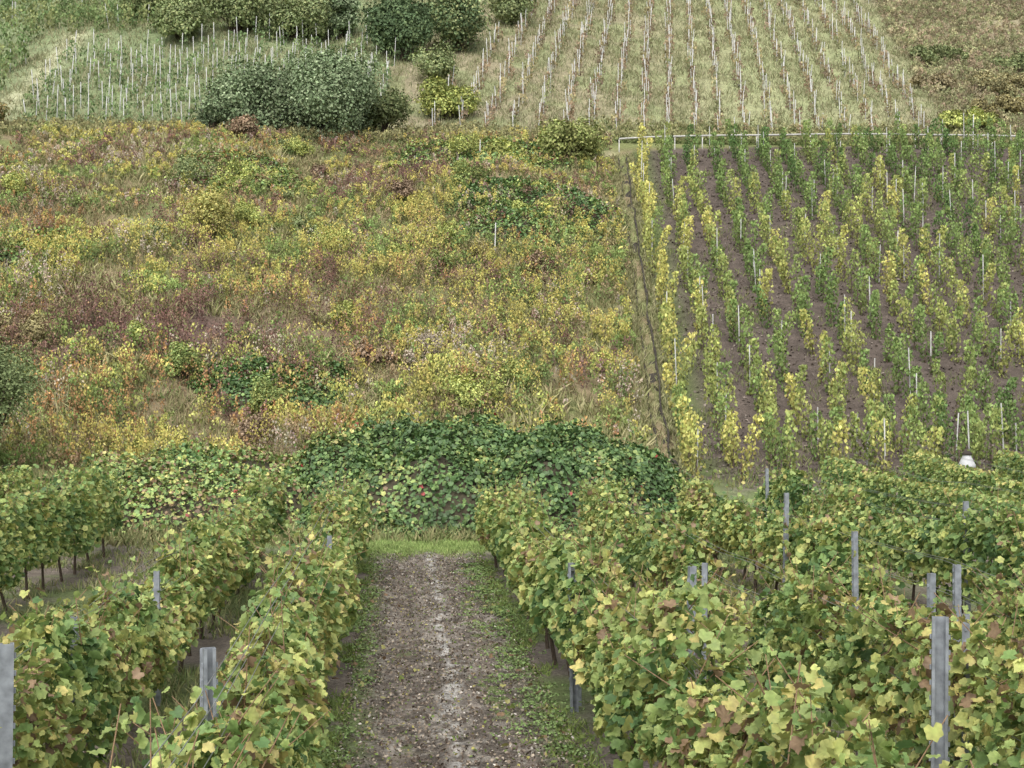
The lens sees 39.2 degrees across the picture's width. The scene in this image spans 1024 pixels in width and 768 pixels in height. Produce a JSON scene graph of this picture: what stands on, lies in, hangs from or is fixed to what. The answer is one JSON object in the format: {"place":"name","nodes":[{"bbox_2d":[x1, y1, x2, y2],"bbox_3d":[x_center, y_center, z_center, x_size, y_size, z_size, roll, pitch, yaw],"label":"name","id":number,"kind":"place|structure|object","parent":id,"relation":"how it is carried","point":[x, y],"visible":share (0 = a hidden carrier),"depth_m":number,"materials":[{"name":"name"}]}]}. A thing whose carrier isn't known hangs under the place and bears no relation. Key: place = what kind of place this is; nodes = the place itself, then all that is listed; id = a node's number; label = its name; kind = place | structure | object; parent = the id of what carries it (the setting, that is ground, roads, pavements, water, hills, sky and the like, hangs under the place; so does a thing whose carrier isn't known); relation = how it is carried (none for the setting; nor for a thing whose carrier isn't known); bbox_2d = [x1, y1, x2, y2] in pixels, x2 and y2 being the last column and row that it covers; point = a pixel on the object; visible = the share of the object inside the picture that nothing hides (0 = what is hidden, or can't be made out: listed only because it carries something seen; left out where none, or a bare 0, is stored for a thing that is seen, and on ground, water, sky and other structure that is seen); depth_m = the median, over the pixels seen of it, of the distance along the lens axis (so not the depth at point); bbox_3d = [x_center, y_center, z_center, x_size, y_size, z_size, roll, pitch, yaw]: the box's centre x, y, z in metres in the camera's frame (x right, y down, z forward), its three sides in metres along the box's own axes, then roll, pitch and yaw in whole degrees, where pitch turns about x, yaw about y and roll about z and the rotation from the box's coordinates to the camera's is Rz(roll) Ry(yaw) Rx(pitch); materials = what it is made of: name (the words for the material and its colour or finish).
{"place":"outdoors","nodes":[
{"label":"outdoors","id":0,"kind":"place"},
{"bbox_2d":[332,540,590,767],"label":"dirt path","id":1,"kind":"structure","parent":0,"point":[433,733],"depth_m":16.37,"materials":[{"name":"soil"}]},
{"bbox_2d":[313,559,604,767],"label":"chickweed patches","id":2,"kind":"object","parent":1,"relation":"on","point":[499,633],"visible":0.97,"depth_m":17.91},
{"bbox_2d":[0,529,1015,767],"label":"inter row grass","id":3,"kind":"structure","parent":0,"point":[102,569],"depth_m":24.41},
{"bbox_2d":[0,0,1023,767],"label":"hillside ground","id":4,"kind":"structure","parent":0,"point":[560,676],"depth_m":61.51,"materials":[{"name":"soil"}]},
{"bbox_2d":[0,642,15,767],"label":"steel trellis post","id":5,"kind":"object","parent":4,"relation":"on","point":[7,692],"visible":1,"depth_m":8.14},
{"bbox_2d":[0,456,35,530],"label":"vine row","id":6,"kind":"object","parent":4,"relation":"on","point":[16,479],"visible":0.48,"depth_m":31.26,"materials":[{"name":"green plant"}]},
{"bbox_2d":[0,336,48,453],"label":"willow bush","id":7,"kind":"object","parent":4,"relation":"on","point":[15,384],"visible":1,"depth_m":41.20,"materials":[{"name":"green plant"}]},
{"bbox_2d":[18,313,61,346],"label":"meadow shrub","id":8,"kind":"object","parent":4,"relation":"on","point":[35,320],"visible":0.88,"depth_m":51.90,"materials":[{"name":"beige plant"}]},
{"bbox_2d":[0,222,87,268],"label":"bramble thicket","id":9,"kind":"object","parent":4,"relation":"on","point":[11,259],"visible":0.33,"depth_m":60.20,"materials":[{"name":"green plant"}]},
{"bbox_2d":[0,453,125,610],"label":"vine row","id":10,"kind":"object","parent":4,"relation":"on","point":[82,497],"visible":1,"depth_m":24.84,"materials":[{"name":"green plant"}]},
{"bbox_2d":[0,0,163,89],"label":"steep vineyard","id":11,"kind":"object","parent":4,"relation":"on","point":[75,14],"visible":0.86,"depth_m":105.28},
{"bbox_2d":[0,465,292,767],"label":"vine row","id":12,"kind":"object","parent":4,"relation":"on","point":[111,651],"visible":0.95,"depth_m":12.81,"materials":[{"name":"green plant"}]},
{"bbox_2d":[153,571,160,705],"bbox_3d":[-3.822,2.793,15.517,0.086,1.550,0.051,-1,-1,-5],"label":"steel trellis post","id":13,"kind":"object","parent":4,"relation":"on","point":[156,579],"visible":0.27,"depth_m":15.50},
{"bbox_2d":[152,0,210,39],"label":"hedge bush","id":14,"kind":"object","parent":4,"relation":"on","point":[184,17],"visible":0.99,"depth_m":102.59,"materials":[{"name":"green plant"}]},
{"bbox_2d":[42,434,322,535],"bbox_3d":[-8.184,2.633,37.172,8.519,2.626,10.548,0,-1,-4],"label":"bramble thicket","id":15,"kind":"object","parent":4,"relation":"on","point":[153,489],"visible":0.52,"depth_m":35.20,"materials":[{"name":"green plant"}]},
{"bbox_2d":[160,340,210,380],"bbox_3d":[-11.507,-0.798,50.004,1.566,1.549,1.780,1,-1,-42],"label":"meadow shrub","id":16,"kind":"object","parent":4,"relation":"on","point":[179,356],"visible":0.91,"depth_m":49.68,"materials":[{"name":"green plant"}]},
{"bbox_2d":[169,151,218,183],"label":"meadow shrub","id":17,"kind":"object","parent":4,"relation":"on","point":[181,163],"visible":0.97,"depth_m":70.01,"materials":[{"name":"green plant"}]},
{"bbox_2d":[178,184,238,241],"bbox_3d":[-13.460,-7.536,63.719,2.688,2.811,2.491,0,-1,-4],"label":"yellow shrub","id":18,"kind":"object","parent":4,"relation":"on","point":[211,210],"visible":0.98,"depth_m":63.31,"materials":[{"name":"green plant"}]},
{"bbox_2d":[22,20,396,126],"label":"green vineyard","id":19,"kind":"object","parent":4,"relation":"on","point":[150,62],"visible":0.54,"depth_m":94.47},
{"bbox_2d":[23,12,395,124],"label":"green vineyard stakes","id":20,"kind":"object","parent":4,"relation":"on","point":[387,62],"visible":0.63,"depth_m":94.48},
{"bbox_2d":[201,647,217,767],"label":"steel trellis post","id":21,"kind":"object","parent":4,"relation":"on","point":[209,664],"visible":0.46,"depth_m":8.33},
{"bbox_2d":[192,97,229,127],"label":"willow bush","id":22,"kind":"object","parent":4,"relation":"on","point":[208,113],"visible":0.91,"depth_m":80.79,"materials":[{"name":"green plant"}]},
{"bbox_2d":[86,470,380,767],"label":"vine row","id":23,"kind":"object","parent":4,"relation":"on","point":[295,615],"visible":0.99,"depth_m":10.54,"materials":[{"name":"green plant"}]},
{"bbox_2d":[162,143,309,196],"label":"bramble thicket","id":24,"kind":"object","parent":4,"relation":"on","point":[263,161],"visible":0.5,"depth_m":71.92,"materials":[{"name":"green plant"}]},
{"bbox_2d":[213,157,259,186],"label":"meadow shrub","id":25,"kind":"object","parent":4,"relation":"on","point":[234,168],"visible":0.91,"depth_m":70.33,"materials":[{"name":"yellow plant"}]},
{"bbox_2d":[195,0,282,33],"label":"hedge bush","id":26,"kind":"object","parent":4,"relation":"on","point":[245,12],"visible":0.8,"depth_m":104.92,"materials":[{"name":"green plant"}]},
{"bbox_2d":[224,114,259,138],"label":"rust shrub","id":27,"kind":"object","parent":4,"relation":"on","point":[243,123],"visible":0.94,"depth_m":77.88,"materials":[{"name":"brown plant"}]},
{"bbox_2d":[230,201,263,225],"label":"meadow shrub","id":28,"kind":"object","parent":4,"relation":"on","point":[243,209],"visible":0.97,"depth_m":65.71,"materials":[{"name":"green plant"}]},
{"bbox_2d":[228,411,274,449],"bbox_3d":[-8.250,1.568,45.771,1.604,1.410,1.320,1,-1,-40],"label":"meadow shrub","id":29,"kind":"object","parent":4,"relation":"on","point":[245,426],"visible":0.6,"depth_m":45.68,"materials":[{"name":"brown plant"}]},
{"bbox_2d":[200,54,303,135],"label":"willow bush","id":30,"kind":"object","parent":4,"relation":"on","point":[241,93],"visible":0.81,"depth_m":80.83,"materials":[{"name":"green plant"}]},
{"bbox_2d":[247,375,290,412],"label":"green shrub","id":31,"kind":"object","parent":4,"relation":"on","point":[259,391],"visible":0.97,"depth_m":48.15,"materials":[{"name":"green plant"}]},
{"bbox_2d":[183,349,359,415],"bbox_3d":[-8.380,0.085,50.399,6.400,2.748,3.402,0,-1,-4],"label":"bramble thicket","id":32,"kind":"object","parent":4,"relation":"on","point":[242,389],"visible":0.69,"depth_m":49.97,"materials":[{"name":"green plant"}]},
{"bbox_2d":[254,0,336,40],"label":"hedge bush","id":33,"kind":"object","parent":4,"relation":"on","point":[291,16],"visible":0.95,"depth_m":104.22,"materials":[{"name":"green plant"}]},
{"bbox_2d":[0,113,612,145],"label":"terrace scrub","id":34,"kind":"object","parent":4,"relation":"on","point":[387,134],"visible":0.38,"depth_m":80.99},
{"bbox_2d":[0,122,618,469],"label":"rusty herbs","id":35,"kind":"object","parent":4,"relation":"on","point":[338,420],"visible":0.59,"depth_m":49.39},
{"bbox_2d":[0,122,634,447],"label":"dead stalks","id":36,"kind":"object","parent":4,"relation":"on","point":[162,315],"visible":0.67,"depth_m":55.79,"materials":[{"name":"plant"}]},
{"bbox_2d":[0,117,639,468],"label":"goldenrod","id":37,"kind":"object","parent":4,"relation":"on","point":[163,435],"visible":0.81,"depth_m":58.91,"materials":[{"name":"plant"}]},
{"bbox_2d":[0,120,640,471],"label":"dry herbs","id":38,"kind":"object","parent":4,"relation":"on","point":[251,196],"visible":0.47,"depth_m":60.94,"materials":[{"name":"plant"}]},
{"bbox_2d":[0,121,641,468],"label":"green herbs","id":39,"kind":"object","parent":4,"relation":"on","point":[33,449],"visible":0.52,"depth_m":58.58,"materials":[{"name":"plant"}]},
{"bbox_2d":[0,125,644,459],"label":"seedhead herbs","id":40,"kind":"object","parent":4,"relation":"on","point":[256,342],"visible":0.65,"depth_m":57.07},
{"bbox_2d":[253,41,392,139],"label":"willow bush","id":41,"kind":"object","parent":4,"relation":"on","point":[331,89],"visible":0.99,"depth_m":80.20,"materials":[{"name":"green plant"}]},
{"bbox_2d":[0,122,652,462],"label":"yellow shrublet","id":42,"kind":"object","parent":4,"relation":"on","point":[399,405],"visible":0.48,"depth_m":50.83,"materials":[{"name":"plant"}]},
{"bbox_2d":[0,122,657,467],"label":"meadow grass","id":43,"kind":"structure","parent":4,"relation":"on","point":[536,406],"depth_m":56.65,"materials":[{"name":"plant"}]},
{"bbox_2d":[308,222,353,255],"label":"meadow shrub","id":44,"kind":"object","parent":4,"relation":"on","point":[326,235],"visible":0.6,"depth_m":63.72,"materials":[{"name":"yellow plant"}]},
{"bbox_2d":[0,127,666,469],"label":"meadow undergrowth","id":45,"kind":"object","parent":4,"relation":"on","point":[299,163],"visible":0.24,"depth_m":58.42,"materials":[{"name":"plant"}]},
{"bbox_2d":[320,0,361,39],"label":"hedge bush","id":46,"kind":"object","parent":4,"relation":"on","point":[345,18],"visible":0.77,"depth_m":105.91,"materials":[{"name":"green plant"}]},
{"bbox_2d":[326,297,364,329],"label":"meadow shrub","id":47,"kind":"object","parent":4,"relation":"on","point":[349,306],"visible":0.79,"depth_m":55.24,"materials":[{"name":"yellow plant"}]},
{"bbox_2d":[0,450,693,547],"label":"field margin grass","id":48,"kind":"structure","parent":4,"relation":"on","point":[142,535],"depth_m":31.73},
{"bbox_2d":[346,337,399,364],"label":"meadow shrub","id":49,"kind":"object","parent":4,"relation":"on","point":[379,355],"visible":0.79,"depth_m":52.44,"materials":[{"name":"brown plant"}]},
{"bbox_2d":[351,86,413,131],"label":"willow bush","id":50,"kind":"object","parent":4,"relation":"on","point":[394,105],"visible":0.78,"depth_m":82.95,"materials":[{"name":"green plant"}]},
{"bbox_2d":[357,0,435,60],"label":"dark tree","id":51,"kind":"object","parent":4,"relation":"on","point":[407,24],"visible":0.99,"depth_m":101.14,"materials":[{"name":"green plant"}]},
{"bbox_2d":[384,178,415,202],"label":"meadow shrub","id":52,"kind":"object","parent":4,"relation":"on","point":[398,186],"visible":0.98,"depth_m":69.85,"materials":[{"name":"brown plant"}]},
{"bbox_2d":[402,327,446,370],"bbox_3d":[-3.102,-1.248,52.026,1.479,1.796,1.613,0,-1,22],"label":"seedhead shrub","id":53,"kind":"object","parent":4,"relation":"on","point":[424,336],"visible":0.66,"depth_m":51.84,"materials":[{"name":"grey plant"}]},
{"bbox_2d":[364,535,487,560],"bbox_3d":[-1.926,3.465,30.723,3.003,0.337,3.416,0,-1,-4],"label":"grass patch","id":54,"kind":"object","parent":4,"relation":"on","point":[410,546],"visible":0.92,"depth_m":30.55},
{"bbox_2d":[408,40,458,82],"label":"hazel bush","id":55,"kind":"object","parent":4,"relation":"on","point":[440,63],"visible":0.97,"depth_m":94.79,"materials":[{"name":"green plant"}]},
{"bbox_2d":[424,249,456,276],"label":"meadow shrub","id":56,"kind":"object","parent":4,"relation":"on","point":[447,259],"visible":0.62,"depth_m":60.20,"materials":[{"name":"green plant"}]},
{"bbox_2d":[429,219,459,248],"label":"meadow shrub","id":57,"kind":"object","parent":4,"relation":"on","point":[447,228],"visible":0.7,"depth_m":63.42,"materials":[{"name":"green plant"}]},
{"bbox_2d":[413,75,481,119],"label":"yellow hazel bush","id":58,"kind":"object","parent":4,"relation":"on","point":[442,95],"visible":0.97,"depth_m":89.19,"materials":[{"name":"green plant"}]},
{"bbox_2d":[423,0,493,51],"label":"dark tree","id":59,"kind":"object","parent":4,"relation":"on","point":[456,25],"visible":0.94,"depth_m":102.79,"materials":[{"name":"green plant"}]},
{"bbox_2d":[308,553,610,767],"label":"path edge weeds","id":60,"kind":"object","parent":4,"relation":"on","point":[339,699],"visible":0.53,"depth_m":15.78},
{"bbox_2d":[332,566,588,767],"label":"fallen vine leaves","id":61,"kind":"object","parent":4,"relation":"on","point":[501,714],"visible":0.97,"depth_m":17.24,"materials":[{"name":"green plant"}]},
{"bbox_2d":[443,133,481,156],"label":"meadow shrub","id":62,"kind":"object","parent":4,"relation":"on","point":[453,146],"visible":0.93,"depth_m":75.82,"materials":[{"name":"green plant"}]},
{"bbox_2d":[448,159,491,185],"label":"meadow shrub","id":63,"kind":"object","parent":4,"relation":"on","point":[464,174],"visible":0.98,"depth_m":70.89,"materials":[{"name":"green plant"}]},
{"bbox_2d":[433,366,507,414],"bbox_3d":[-1.300,0.312,48.548,2.249,1.865,2.062,0,-1,-32],"label":"meadow shrub","id":64,"kind":"object","parent":4,"relation":"on","point":[458,386],"visible":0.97,"depth_m":48.30,"materials":[{"name":"yellow plant"}]},
{"bbox_2d":[383,133,571,173],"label":"bramble thicket","id":65,"kind":"object","parent":4,"relation":"on","point":[541,161],"visible":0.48,"depth_m":76.56,"materials":[{"name":"green plant"}]},
{"bbox_2d":[283,398,725,538],"bbox_3d":[-0.489,2.148,37.956,12.215,3.614,12.307,0,-1,-4],"label":"bramble thicket","id":66,"kind":"object","parent":4,"relation":"on","point":[423,476],"visible":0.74,"depth_m":34.38,"materials":[{"name":"green plant"}]},
{"bbox_2d":[485,139,528,158],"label":"yellow shrub","id":67,"kind":"object","parent":4,"relation":"on","point":[502,145],"visible":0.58,"depth_m":76.02,"materials":[{"name":"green plant"}]},
{"bbox_2d":[482,0,537,26],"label":"dark tree","id":68,"kind":"object","parent":4,"relation":"on","point":[506,12],"visible":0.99,"depth_m":110.75,"materials":[{"name":"green plant"}]},
{"bbox_2d":[0,0,1023,148],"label":"slope grass","id":69,"kind":"structure","parent":4,"relation":"on","point":[42,55],"depth_m":100.90,"materials":[{"name":"plant"}]},
{"bbox_2d":[495,357,534,384],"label":"meadow shrub","id":70,"kind":"object","parent":4,"relation":"on","point":[509,366],"visible":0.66,"depth_m":49.99,"materials":[{"name":"yellow plant"}]},
{"bbox_2d":[441,170,630,251],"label":"bramble thicket","id":71,"kind":"object","parent":4,"relation":"on","point":[515,183],"visible":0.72,"depth_m":67.44,"materials":[{"name":"green plant"}]},
{"bbox_2d":[523,249,558,277],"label":"meadow shrub","id":72,"kind":"object","parent":4,"relation":"on","point":[534,257],"visible":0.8,"depth_m":61.25,"materials":[{"name":"brown plant"}]},
{"bbox_2d":[536,115,608,160],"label":"green shrub","id":73,"kind":"object","parent":4,"relation":"on","point":[560,133],"visible":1,"depth_m":77.06,"materials":[{"name":"green plant"}]},
{"bbox_2d":[567,563,578,711],"bbox_3d":[0.650,2.737,15.263,0.106,1.680,0.050,-1,0,-14],"label":"steel trellis post","id":74,"kind":"object","parent":4,"relation":"on","point":[574,689],"visible":0.3,"depth_m":15.25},
{"bbox_2d":[618,157,679,472],"bbox_3d":[5.402,-4.758,60.411,0.642,15.798,36.809,0,-1,2],"label":"drainage channel","id":75,"kind":"object","parent":4,"relation":"on","point":[652,378],"visible":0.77,"depth_m":56.07,"materials":[{"name":"concrete"}]},
{"bbox_2d":[607,152,700,478],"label":"channel edge grass","id":76,"kind":"structure","parent":4,"relation":"on","point":[669,418],"depth_m":57.20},
{"bbox_2d":[425,0,929,133],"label":"vineyard","id":77,"kind":"object","parent":4,"relation":"on","point":[850,76],"visible":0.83,"depth_m":100.25,"materials":[{"name":"plant"}]},
{"bbox_2d":[432,0,923,137],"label":"vineyard stakes","id":78,"kind":"object","parent":4,"relation":"on","point":[670,65],"visible":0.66,"depth_m":100.11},
{"bbox_2d":[472,469,973,767],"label":"vine row","id":79,"kind":"object","parent":4,"relation":"on","point":[625,654],"visible":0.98,"depth_m":9.67,"materials":[{"name":"green plant"}]},
{"bbox_2d":[571,470,1023,767],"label":"vine row","id":80,"kind":"object","parent":4,"relation":"on","point":[847,662],"visible":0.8,"depth_m":11.79,"materials":[{"name":"green plant"}]},
{"bbox_2d":[595,114,1023,147],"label":"terrace scrub","id":81,"kind":"object","parent":4,"relation":"on","point":[631,129],"visible":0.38,"depth_m":87.20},
{"bbox_2d":[619,133,1021,151],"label":"pipe railing","id":82,"kind":"object","parent":4,"relation":"on","point":[702,136],"visible":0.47,"depth_m":81.67,"materials":[{"name":"metal"}]},
{"bbox_2d":[628,148,1023,477],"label":"soil clods","id":83,"kind":"object","parent":4,"relation":"on","point":[738,383],"visible":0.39,"depth_m":59.50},
{"bbox_2d":[629,111,1023,481],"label":"hillside vineyard","id":84,"kind":"object","parent":4,"relation":"on","point":[688,424],"depth_m":58.90,"materials":[{"name":"plant"}]},
{"bbox_2d":[631,146,1023,488],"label":"vineyard weeds","id":85,"kind":"object","parent":4,"relation":"on","point":[799,443],"visible":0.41,"depth_m":56.81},
{"bbox_2d":[641,111,1020,470],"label":"hillside vineyard stakes","id":86,"kind":"object","parent":4,"relation":"on","point":[869,278],"visible":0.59,"depth_m":60.66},
{"bbox_2d":[671,468,1023,700],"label":"vine row","id":87,"kind":"object","parent":4,"relation":"on","point":[739,531],"visible":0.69,"depth_m":21.26,"materials":[{"name":"green plant"}]},
{"bbox_2d":[851,531,858,608],"bbox_3d":[4.066,2.669,17.038,0.086,1.850,0.051,0,0,-16],"label":"steel trellis post","id":88,"kind":"object","parent":4,"relation":"on","point":[855,564],"visible":0.54,"depth_m":17.02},
{"bbox_2d":[743,461,1023,616],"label":"vine row","id":89,"kind":"object","parent":4,"relation":"on","point":[935,538],"visible":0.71,"depth_m":21.58,"materials":[{"name":"green plant"}]},
{"bbox_2d":[819,454,1023,591],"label":"vine row","id":90,"kind":"object","parent":4,"relation":"on","point":[872,478],"visible":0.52,"depth_m":29.35,"materials":[{"name":"green plant"}]},
{"bbox_2d":[926,573,935,762],"bbox_3d":[3.754,2.628,12.904,0.086,1.860,0.050,1,-1,-22],"label":"steel trellis post","id":91,"kind":"object","parent":4,"relation":"on","point":[931,584],"visible":0.19,"depth_m":12.89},
{"bbox_2d":[910,72,958,88],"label":"scrub bush","id":92,"kind":"object","parent":4,"relation":"on","point":[943,79],"visible":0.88,"depth_m":99.42,"materials":[{"name":"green plant"}]},
{"bbox_2d":[909,43,968,64],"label":"scrub bush","id":93,"kind":"object","parent":4,"relation":"on","point":[942,51],"visible":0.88,"depth_m":106.67,"materials":[{"name":"green plant"}]},
{"bbox_2d":[929,616,950,767],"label":"steel trellis post","id":94,"kind":"object","parent":4,"relation":"on","point":[939,667],"visible":0.88,"depth_m":9.44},
{"bbox_2d":[872,0,1023,137],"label":"fallow scrub","id":95,"kind":"object","parent":4,"relation":"on","point":[971,47],"visible":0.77,"depth_m":113.39,"materials":[{"name":"plant"}]},
{"bbox_2d":[952,564,961,759],"bbox_3d":[4.094,2.613,13.239,0.086,1.900,0.050,0,-1,-10],"label":"steel trellis post","id":96,"kind":"object","parent":4,"relation":"on","point":[956,582],"visible":0.34,"depth_m":13.23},
{"bbox_2d":[899,444,1023,511],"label":"vine row","id":97,"kind":"object","parent":4,"relation":"on","point":[951,471],"visible":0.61,"depth_m":33.76,"materials":[{"name":"green plant"}]},
{"bbox_2d":[938,106,998,129],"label":"scrub bush","id":98,"kind":"object","parent":4,"relation":"on","point":[954,117],"visible":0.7,"depth_m":89.91,"materials":[{"name":"yellow plant"}]},
{"bbox_2d":[964,70,1023,95],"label":"scrub bush","id":99,"kind":"object","parent":4,"relation":"on","point":[1001,81],"visible":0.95,"depth_m":99.77,"materials":[{"name":"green plant"}]},
{"bbox_2d":[969,93,1023,119],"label":"scrub bush","id":100,"kind":"object","parent":4,"relation":"on","point":[1012,104],"visible":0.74,"depth_m":93.06,"materials":[{"name":"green plant"}]},
{"bbox_2d":[991,449,1023,487],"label":"vine row","id":101,"kind":"object","parent":4,"relation":"on","point":[1017,463],"visible":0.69,"depth_m":37.24,"materials":[{"name":"green plant"}]},
{"bbox_2d":[991,50,1023,72],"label":"scrub bush","id":102,"kind":"object","parent":4,"relation":"on","point":[1017,61],"visible":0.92,"depth_m":105.23,"materials":[{"name":"green plant"}]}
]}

